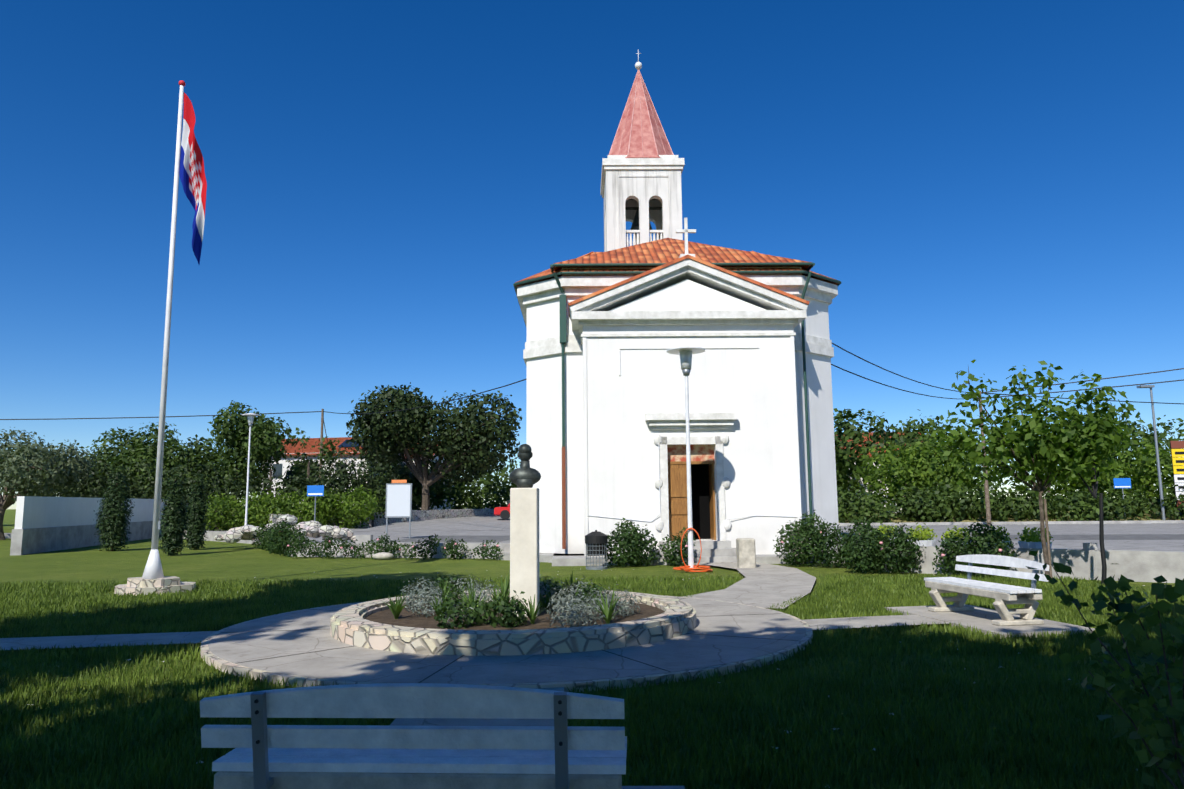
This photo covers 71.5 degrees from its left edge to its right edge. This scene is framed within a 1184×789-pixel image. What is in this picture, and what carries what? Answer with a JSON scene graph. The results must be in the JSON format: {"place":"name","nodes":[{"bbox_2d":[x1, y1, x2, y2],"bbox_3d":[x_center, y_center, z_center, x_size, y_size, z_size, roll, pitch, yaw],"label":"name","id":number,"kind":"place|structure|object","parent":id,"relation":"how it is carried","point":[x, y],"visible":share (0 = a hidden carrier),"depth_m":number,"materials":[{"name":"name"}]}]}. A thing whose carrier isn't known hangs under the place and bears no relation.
{"place":"outdoors","nodes":[
{"label":"outdoors","id":0,"kind":"place"},
{"bbox_2d":[214,514,355,543],"bbox_3d":[-11.889,5.292,32.437,6.029,1.115,1.954,-3,-8,16],"label":"stone heap","id":1,"kind":"object","parent":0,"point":[315,529],"visible":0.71,"depth_m":32.06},
{"bbox_2d":[307,485,323,495],"bbox_3d":[-12.361,4.302,36.752,0.750,0.480,0.010,-1,-8,1],"label":"blue sign","id":2,"kind":"object","parent":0,"point":[315,488],"visible":1,"depth_m":36.75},
{"bbox_2d":[254,699,562,745],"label":"bench bolts","id":3,"kind":"object","parent":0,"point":[559,714],"visible":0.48,"depth_m":3.61,"materials":[{"name":"grey metal"}]},
{"bbox_2d":[364,600,664,629],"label":"planter soil","id":4,"kind":"structure","parent":0,"point":[408,619],"depth_m":10.79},
{"bbox_2d":[382,569,622,623],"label":"plants","id":5,"kind":"object","parent":4,"relation":"on","point":[396,609],"visible":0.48,"depth_m":10.92,"materials":[{"name":"green plant"}]},
{"bbox_2d":[424,575,609,628],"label":"planter shrubs","id":6,"kind":"object","parent":4,"relation":"on","point":[510,617],"visible":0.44,"depth_m":10.26,"materials":[{"name":"green plant"}]},
{"bbox_2d":[395,570,640,627],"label":"lavender shrubs","id":7,"kind":"object","parent":4,"relation":"on","point":[573,612],"visible":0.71,"depth_m":11.19,"materials":[{"name":"grey plant"}]},
{"bbox_2d":[510,488,538,616],"bbox_3d":[-0.923,2.204,11.316,0.370,1.820,0.370,-1,-8,1],"label":"bust pedestal","id":8,"kind":"object","parent":4,"relation":"on","point":[524,539],"visible":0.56,"depth_m":11.16,"materials":[{"name":"stone"}]},
{"bbox_2d":[509,444,540,487],"bbox_3d":[-0.935,0.997,11.475,0.450,0.615,0.300,-1,-8,1],"label":"bronze bust","id":9,"kind":"object","parent":8,"relation":"on","point":[524,475],"visible":1,"depth_m":11.39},
{"bbox_2d":[3,506,1171,532],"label":"verge ground","id":10,"kind":"structure","parent":0,"point":[8,525],"depth_m":73.94,"materials":[{"name":"green plant"}]},
{"bbox_2d":[833,408,1183,505],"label":"trees","id":11,"kind":"object","parent":10,"relation":"on","point":[844,465],"visible":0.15,"depth_m":62.25,"materials":[{"name":"green plant"}]},
{"bbox_2d":[838,511,1183,522],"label":"dry grass","id":12,"kind":"structure","parent":10,"relation":"on","point":[897,520],"depth_m":48.65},
{"bbox_2d":[1137,385,1165,519],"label":"street lamp","id":13,"kind":"object","parent":10,"relation":"on","point":[1157,454],"visible":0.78,"depth_m":48.19,"materials":[{"name":"grey metal"}]},
{"bbox_2d":[1170,443,1180,516],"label":"direction sign posts","id":14,"kind":"object","parent":10,"relation":"on","point":[1179,512],"visible":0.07,"depth_m":48.21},
{"bbox_2d":[1170,441,1183,448],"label":"direction sign row","id":15,"kind":"object","parent":14,"relation":"attached to","point":[1177,444],"visible":1,"depth_m":48.45,"materials":[{"name":"brown"}]},
{"bbox_2d":[1171,449,1183,456],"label":"direction sign row","id":16,"kind":"object","parent":14,"relation":"attached to","point":[1173,451],"visible":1,"depth_m":48.39,"materials":[{"name":"yellow"}]},
{"bbox_2d":[1172,457,1183,465],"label":"direction sign row","id":17,"kind":"object","parent":14,"relation":"attached to","point":[1174,459],"visible":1,"depth_m":48.34,"materials":[{"name":"yellow"}]},
{"bbox_2d":[1173,466,1183,473],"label":"direction sign row","id":18,"kind":"object","parent":14,"relation":"attached to","point":[1175,471],"visible":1,"depth_m":48.27,"materials":[{"name":"yellow"}]},
{"bbox_2d":[1174,474,1183,482],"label":"direction sign row","id":19,"kind":"object","parent":14,"relation":"attached to","point":[1176,480],"visible":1,"depth_m":48.20,"materials":[{"name":"white"}]},
{"bbox_2d":[1175,483,1183,490],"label":"direction sign row","id":20,"kind":"object","parent":14,"relation":"attached to","point":[1179,484],"visible":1,"depth_m":48.14,"materials":[{"name":"white"}]},
{"bbox_2d":[0,500,1182,788],"bbox_3d":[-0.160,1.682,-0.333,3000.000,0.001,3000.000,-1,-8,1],"label":"lawn","id":21,"kind":"structure","parent":0,"point":[224,560],"depth_m":19.50,"materials":[{"name":"green plant"}]},
{"bbox_2d":[0,427,98,539],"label":"olive tree","id":22,"kind":"object","parent":21,"relation":"on","point":[52,461],"depth_m":44.88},
{"bbox_2d":[8,455,100,504],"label":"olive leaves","id":23,"kind":"object","parent":22,"relation":"attached to","point":[55,490],"depth_m":58.73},
{"bbox_2d":[93,461,134,550],"bbox_3d":[-18.920,4.392,32.622,1.428,3.691,1.438,-1,-8,1],"label":"cypress shrub","id":24,"kind":"object","parent":21,"relation":"on","point":[107,520],"depth_m":32.38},
{"bbox_2d":[10,520,224,554],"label":"wall","id":25,"kind":"structure","parent":21,"relation":"on","point":[33,540],"depth_m":33.66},
{"bbox_2d":[14,496,229,528],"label":"white boundary wall","id":26,"kind":"structure","parent":21,"relation":"on","point":[37,512],"depth_m":34.00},
{"bbox_2d":[114,576,195,595],"bbox_3d":[-8.907,3.873,16.741,1.604,0.280,1.466,-1,-8,1],"label":"flagpole base","id":27,"kind":"object","parent":21,"relation":"on","point":[140,585],"visible":0.83,"depth_m":16.33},
{"bbox_2d":[142,85,183,578],"bbox_3d":[-8.980,-1.525,17.412,0.420,10.640,0.420,-1,-8,1],"label":"flag pole","id":28,"kind":"object","parent":21,"relation":"on","point":[153,569],"visible":0.79,"depth_m":17.18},
{"bbox_2d":[158,92,183,529],"bbox_3d":[-8.910,-1.945,17.446,0.051,9.500,0.020,-1,-8,1],"label":"flag rope","id":29,"kind":"object","parent":28,"relation":"attached to","point":[159,523],"visible":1,"depth_m":17.35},
{"bbox_2d":[178,146,201,264],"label":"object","id":30,"kind":"object","parent":28,"relation":"attached to","point":[196,237],"visible":0.88,"depth_m":17.64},
{"bbox_2d":[181,93,206,240],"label":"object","id":31,"kind":"object","parent":28,"relation":"attached to","point":[189,116],"depth_m":17.78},
{"bbox_2d":[159,466,191,555],"bbox_3d":[-14.829,4.141,29.237,1.094,3.228,1.162,-1,-8,1],"label":"cypress shrub","id":32,"kind":"object","parent":21,"relation":"on","point":[174,520],"depth_m":28.97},
{"bbox_2d":[183,470,208,549],"bbox_3d":[-15.826,4.631,32.952,1.043,3.245,1.077,-1,-8,1],"label":"cypress shrub","id":33,"kind":"object","parent":21,"relation":"on","point":[196,524],"depth_m":32.76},
{"bbox_2d":[46,450,404,529],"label":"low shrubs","id":34,"kind":"object","parent":21,"relation":"on","point":[343,481],"depth_m":52.58,"materials":[{"name":"plant"}]},
{"bbox_2d":[154,462,331,514],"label":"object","id":35,"kind":"object","parent":21,"relation":"on","point":[308,471],"visible":0.06,"depth_m":56.96,"materials":[{"name":"brown plant"}]},
{"bbox_2d":[71,400,346,514],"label":"tree","id":36,"kind":"object","parent":35,"relation":"attached to","point":[266,438],"visible":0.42,"depth_m":57.22,"materials":[{"name":"plant"}]},
{"bbox_2d":[241,413,259,524],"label":"lamp pole","id":37,"kind":"object","parent":21,"relation":"on","point":[247,489],"visible":0.83,"depth_m":46.56,"materials":[{"name":"metal"}]},
{"bbox_2d":[203,484,380,530],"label":"shrubs","id":38,"kind":"object","parent":21,"relation":"on","point":[262,509],"visible":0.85,"depth_m":50.16,"materials":[{"name":"green plant"}]},
{"bbox_2d":[261,452,399,496],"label":"house walls","id":39,"kind":"structure","parent":21,"relation":"on","point":[285,465],"depth_m":72.48,"materials":[{"name":"white"}]},
{"bbox_2d":[272,462,345,478],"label":"house windows","id":40,"kind":"structure","parent":39,"relation":"attached to","point":[278,472],"depth_m":72.66,"materials":[{"name":"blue glass"}]},
{"bbox_2d":[280,437,365,454],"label":"house roof","id":41,"kind":"object","parent":39,"relation":"on","point":[307,449],"visible":0.21,"depth_m":74.29,"materials":[{"name":"brown"}]},
{"bbox_2d":[338,439,361,446],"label":"house solar panels","id":42,"kind":"object","parent":41,"relation":"on","point":[345,445],"visible":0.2,"depth_m":73.74,"materials":[{"name":"blue glass"}]},
{"bbox_2d":[400,454,453,509],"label":"house walls","id":43,"kind":"structure","parent":21,"relation":"on","point":[437,458],"depth_m":79.51,"materials":[{"name":"white"}]},
{"bbox_2d":[345,382,522,509],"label":"tree","id":44,"kind":"object","parent":21,"relation":"on","point":[408,425],"depth_m":59.92,"materials":[{"name":"plant"}]},
{"bbox_2d":[0,562,948,725],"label":"concrete paths","id":45,"kind":"structure","parent":21,"relation":"on","point":[763,585],"depth_m":9.34,"materials":[{"name":"concrete"}]},
{"bbox_2d":[220,598,797,682],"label":"path joints","id":46,"kind":"object","parent":45,"relation":"on","point":[463,655],"visible":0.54,"depth_m":9.12,"materials":[{"name":"grey"}]},
{"bbox_2d":[372,552,589,600],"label":"loose stones","id":47,"kind":"object","parent":21,"relation":"on","point":[383,556],"visible":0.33,"depth_m":25.60,"materials":[{"name":"stone"}]},
{"bbox_2d":[200,589,812,691],"bbox_3d":[-1.033,3.096,11.302,7.860,0.350,7.860,-1,-8,1],"label":"edging","id":48,"kind":"object","parent":21,"relation":"on","point":[350,625],"visible":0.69,"depth_m":9.11,"materials":[{"name":"stone"}]},
{"bbox_2d":[29,569,1151,787],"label":"lawn petals","id":49,"kind":"object","parent":21,"relation":"on","point":[718,682],"visible":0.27,"depth_m":7.72,"materials":[{"name":"white"}]},
{"bbox_2d":[0,572,1183,661],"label":"lawn","id":50,"kind":"structure","parent":21,"relation":"on","point":[79,612],"depth_m":13.11,"materials":[{"name":"green plant"}]},
{"bbox_2d":[586,545,606,569],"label":"litter bin rings","id":51,"kind":"object","parent":21,"relation":"on","point":[595,568],"visible":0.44,"depth_m":21.20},
{"bbox_2d":[585,530,607,555],"bbox_3d":[0.111,3.868,21.467,0.590,0.650,0.590,-1,-8,1],"label":"trash can","id":52,"kind":"object","parent":51,"relation":"on","point":[594,539],"visible":0.92,"depth_m":21.24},
{"bbox_2d":[586,543,606,567],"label":"trash can bars","id":53,"kind":"object","parent":51,"relation":"attached to","point":[596,556],"visible":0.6,"depth_m":21.30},
{"bbox_2d":[252,510,1016,577],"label":"rose bushes","id":54,"kind":"object","parent":21,"relation":"on","point":[864,547],"visible":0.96,"depth_m":21.49,"materials":[{"name":"green plant"}]},
{"bbox_2d":[252,531,1002,556],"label":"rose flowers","id":55,"kind":"object","parent":54,"relation":"attached to","point":[999,550],"visible":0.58,"depth_m":24.99,"materials":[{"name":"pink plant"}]},
{"bbox_2d":[319,391,990,525],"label":"utility poles","id":56,"kind":"object","parent":21,"relation":"on","point":[987,503],"visible":0.35,"depth_m":44.61,"materials":[{"name":"brown wood"}]},
{"bbox_2d":[496,541,844,565],"bbox_3d":[2.795,5.278,29.118,11.942,0.700,13.519,-1,-8,1],"label":"church base","id":57,"kind":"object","parent":21,"relation":"on","point":[718,551],"depth_m":22.70,"materials":[{"name":"stone"}]},
{"bbox_2d":[517,155,837,540],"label":"stone trim","id":58,"kind":"structure","parent":57,"relation":"on","point":[778,307],"depth_m":24.24,"materials":[{"name":"stone"}]},
{"bbox_2d":[604,170,682,251],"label":"bell tower","id":59,"kind":"structure","parent":58,"relation":"on","point":[643,192],"depth_m":32.65,"materials":[{"name":"paint"}]},
{"bbox_2d":[610,71,672,157],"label":"church spire","id":60,"kind":"structure","parent":59,"relation":"on","point":[645,134],"depth_m":33.68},
{"bbox_2d":[635,51,641,69],"bbox_3d":[1.973,-14.251,34.984,0.320,0.890,0.320,-1,-8,1],"label":"cross finial","id":61,"kind":"object","parent":60,"relation":"on","point":[638,64],"visible":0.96,"depth_m":34.86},
{"bbox_2d":[609,69,673,155],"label":"spire ribs","id":62,"kind":"object","parent":60,"relation":"attached to","point":[641,120],"visible":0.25,"depth_m":33.97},
{"bbox_2d":[625,207,661,229],"bbox_3d":[2.040,-7.307,34.069,2.403,0.960,0.899,-1,-8,1],"label":"church bell","id":63,"kind":"object","parent":59,"relation":"attached to","point":[635,225],"visible":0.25,"depth_m":33.95,"materials":[{"name":"brown metal"}]},
{"bbox_2d":[617,175,670,248],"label":"tower wall molding","id":64,"kind":"structure","parent":59,"relation":"attached to","point":[618,176],"depth_m":32.60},
{"bbox_2d":[626,230,662,246],"bbox_3d":[2.054,-5.889,33.883,2.850,0.900,2.850,-1,-8,1],"label":"balustrade","id":65,"kind":"object","parent":59,"relation":"attached to","point":[630,232],"visible":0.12,"depth_m":32.55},
{"bbox_2d":[588,433,796,521],"bbox_3d":[2.885,2.373,23.672,6.002,2.562,0.094,0,-8,-1],"label":"facade cable","id":66,"kind":"object","parent":58,"relation":"attached to","point":[659,503],"visible":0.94,"depth_m":23.55,"materials":[{"name":"white paint"}]},
{"bbox_2d":[184,531,1183,582],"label":"retaining walls","id":67,"kind":"structure","parent":21,"relation":"on","point":[1136,565],"depth_m":17.45,"materials":[{"name":"grey concrete"}]},
{"bbox_2d":[666,346,704,567],"bbox_3d":[2.442,1.576,20.815,1.000,5.680,1.000,-1,-8,1],"label":"lamp post","id":68,"kind":"object","parent":21,"relation":"on","point":[694,350],"visible":0.83,"depth_m":20.75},
{"bbox_2d":[679,350,691,369],"bbox_3d":[2.418,-0.878,21.138,0.340,0.470,0.340,-1,-8,1],"label":"lamp","id":69,"kind":"object","parent":68,"relation":"attached to","point":[686,359],"visible":0.88,"depth_m":21.01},
{"bbox_2d":[682,369,690,375],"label":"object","id":70,"kind":"object","parent":68,"relation":"attached to","point":[686,371],"visible":0.9,"depth_m":21.02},
{"bbox_2d":[673,528,712,571],"bbox_3d":[2.472,3.807,20.188,0.974,1.051,0.904,-1,-8,1],"label":"garden hose","id":71,"kind":"object","parent":21,"relation":"on","point":[686,568],"visible":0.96,"depth_m":20.32,"materials":[{"name":"orange"}]},
{"bbox_2d":[736,529,807,567],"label":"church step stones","id":72,"kind":"object","parent":21,"relation":"on","point":[745,552],"visible":0.42,"depth_m":20.52,"materials":[{"name":"stone"}]},
{"bbox_2d":[622,604,1094,788],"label":"bench slabs","id":73,"kind":"structure","parent":21,"relation":"on","point":[981,618],"depth_m":11.01,"materials":[{"name":"concrete"}]},
{"bbox_2d":[214,691,621,788],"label":"bench frame","id":74,"kind":"object","parent":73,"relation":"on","point":[296,780],"depth_m":3.72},
{"bbox_2d":[200,683,626,773],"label":"bench front slats","id":75,"kind":"object","parent":74,"relation":"attached to","point":[433,749],"visible":0.98,"depth_m":3.69,"materials":[{"name":"wood"}]},
{"bbox_2d":[925,554,1043,625],"bbox_3d":[5.508,2.725,11.615,1.011,0.820,1.938,-1,-8,1],"label":"bench","id":76,"kind":"object","parent":73,"relation":"on","point":[1026,612],"depth_m":10.95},
{"bbox_2d":[836,457,913,512],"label":"house walls","id":77,"kind":"structure","parent":21,"relation":"on","point":[862,484],"depth_m":68.56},
{"bbox_2d":[837,480,1183,523],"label":"shrub line","id":78,"kind":"object","parent":21,"relation":"on","point":[945,505],"visible":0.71,"depth_m":48.43,"materials":[{"name":"green plant"}]},
{"bbox_2d":[855,417,1183,511],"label":"trees","id":79,"kind":"object","parent":21,"relation":"on","point":[903,470],"depth_m":53.11,"materials":[{"name":"plant"}]},
{"bbox_2d":[926,359,1123,580],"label":"young tree leaves","id":80,"kind":"object","parent":21,"relation":"on","point":[1033,426],"depth_m":16.87,"materials":[{"name":"plant"}]},
{"bbox_2d":[1043,499,1052,577],"bbox_3d":[9.245,2.971,16.664,0.043,1.700,0.050,-1,-8,1],"label":"young tree stake","id":81,"kind":"object","parent":21,"relation":"on","point":[1047,530],"visible":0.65,"depth_m":16.66,"materials":[{"name":"brown wood"}]},
{"bbox_2d":[1037,371,1144,583],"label":"young tree leaves","id":82,"kind":"object","parent":21,"relation":"on","point":[1099,442],"depth_m":16.13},
{"bbox_2d":[1025,551,1183,788],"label":"bush","id":83,"kind":"object","parent":21,"relation":"on","point":[1158,734],"depth_m":4.53,"materials":[{"name":"plant"}]},
{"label":"left tree trunks","id":84,"kind":"object","parent":21,"relation":"on","visible":0},
{"bbox_2d":[244,442,418,500],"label":"tree","id":85,"kind":"object","parent":84,"relation":"attached to","point":[409,478],"visible":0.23,"depth_m":66.44,"materials":[{"name":"green plant"}]},
{"bbox_2d":[0,647,1183,788],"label":"lawn","id":86,"kind":"structure","parent":0,"point":[1106,752],"depth_m":6.20,"materials":[{"name":"green plant"}]},
{"bbox_2d":[0,343,1183,441],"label":"overhead wires","id":87,"kind":"object","parent":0,"point":[831,364],"visible":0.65,"depth_m":43.56,"materials":[{"name":"black"}]},
{"bbox_2d":[0,0,1183,508],"label":"sky","id":88,"kind":"structure","parent":0,"point":[998,184],"materials":[{"name":"blue"}]},
{"bbox_2d":[4,523,1183,551],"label":"road","id":89,"kind":"structure","parent":0,"point":[1124,528],"depth_m":37.80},
{"bbox_2d":[268,509,494,527],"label":"drystone wall","id":90,"kind":"structure","parent":89,"relation":"on","point":[432,514],"depth_m":58.08,"materials":[{"name":"stone"}]},
{"bbox_2d":[385,483,411,538],"bbox_3d":[-8.372,5.045,35.603,1.120,2.370,0.090,-1,-8,1],"label":"notice board","id":91,"kind":"object","parent":89,"relation":"on","point":[409,517],"visible":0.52,"depth_m":35.55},
{"bbox_2d":[387,485,409,515],"bbox_3d":[-8.377,4.593,35.615,1.000,1.350,0.007,-1,-8,1],"label":"notice board","id":92,"kind":"object","parent":91,"relation":"attached to","point":[398,500],"visible":1,"depth_m":35.61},
{"bbox_2d":[357,506,509,530],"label":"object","id":93,"kind":"structure","parent":89,"relation":"on","point":[491,522],"depth_m":51.19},
{"bbox_2d":[494,503,509,515],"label":"car body","id":94,"kind":"object","parent":93,"relation":"on","point":[498,511],"visible":0.29,"depth_m":56.50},
{"bbox_2d":[500,510,509,519],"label":"car wheels","id":95,"kind":"object","parent":94,"relation":"attached to","point":[504,514],"visible":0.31,"depth_m":56.43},
{"bbox_2d":[354,459,520,511],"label":"shrubs","id":96,"kind":"object","parent":89,"relation":"on","point":[460,496],"visible":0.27,"depth_m":70.31,"materials":[{"name":"green plant"}]},
{"bbox_2d":[389,534,1183,541],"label":"road repair patches","id":97,"kind":"object","parent":89,"relation":"on","point":[1012,537],"visible":0.62,"depth_m":31.97,"materials":[{"name":"asphalt"}]},
{"bbox_2d":[894,537,1051,547],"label":"flower tubs","id":98,"kind":"object","parent":89,"relation":"on","point":[1022,544],"visible":0.08,"depth_m":19.10,"materials":[{"name":"white paint"}]},
{"bbox_2d":[877,522,1053,543],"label":"flower tub plants","id":99,"kind":"object","parent":98,"relation":"on","point":[1027,536],"visible":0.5,"depth_m":19.78,"materials":[{"name":"green plant"}]},
{"bbox_2d":[839,520,1183,525],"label":"wall","id":100,"kind":"structure","parent":89,"relation":"on","point":[1038,522],"depth_m":47.02,"materials":[{"name":"grey concrete"}]},
{"bbox_2d":[526,279,838,555],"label":"church walls","id":101,"kind":"structure","parent":0,"point":[752,387],"depth_m":24.15,"materials":[{"name":"paint"}]},
{"bbox_2d":[562,447,565,548],"bbox_3d":[-0.847,3.095,24.715,0.116,3.050,0.116,-1,-8,1],"label":"downspout","id":102,"kind":"object","parent":101,"relation":"attached to","point":[563,499],"visible":0.96,"depth_m":24.67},
{"bbox_2d":[515,238,838,316],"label":"church roof tiles","id":103,"kind":"object","parent":101,"relation":"on","point":[668,251],"visible":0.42,"depth_m":26.06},
{"bbox_2d":[513,262,841,521],"bbox_3d":[2.751,0.851,29.636,10.975,8.615,10.104,-1,-8,1],"label":"gutter and downspouts","id":104,"kind":"object","parent":101,"relation":"attached to","point":[563,316],"visible":0.73,"depth_m":25.33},
{"bbox_2d":[667,445,713,461],"bbox_3d":[2.874,1.718,24.071,1.400,0.480,0.079,-1,-8,1],"label":"church transom painting","id":105,"kind":"object","parent":101,"relation":"attached to","point":[697,452],"visible":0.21,"depth_m":24.06},
{"bbox_2d":[668,461,715,540],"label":"church door","id":106,"kind":"structure","parent":101,"relation":"in","point":[677,494],"depth_m":23.88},
{"bbox_2d":[583,335,801,555],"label":"wall molding","id":107,"kind":"structure","parent":101,"relation":"attached to","point":[796,444],"depth_m":23.91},
{"bbox_2d":[691,464,710,539],"bbox_3d":[2.861,2.920,24.468,2.004,3.360,1.059,-1,-8,1],"label":"doorway opening","id":108,"kind":"object","parent":101,"relation":"attached to","point":[700,499],"visible":0.04,"depth_m":24.78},
{"bbox_2d":[836,432,920,456],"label":"house roof","id":109,"kind":"structure","parent":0,"point":[871,433],"depth_m":71.85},
{"bbox_2d":[924,554,1048,593],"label":"bench slats","id":110,"kind":"object","parent":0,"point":[1006,561],"visible":0.96,"depth_m":11.56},
{"bbox_2d":[1113,478,1130,487],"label":"sign","id":111,"kind":"object","parent":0,"point":[1122,481],"visible":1,"depth_m":48.48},
{"bbox_2d":[1175,452,1183,495],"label":"direction sign letters","id":112,"kind":"object","parent":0,"point":[1180,478],"visible":0.88,"depth_m":48.25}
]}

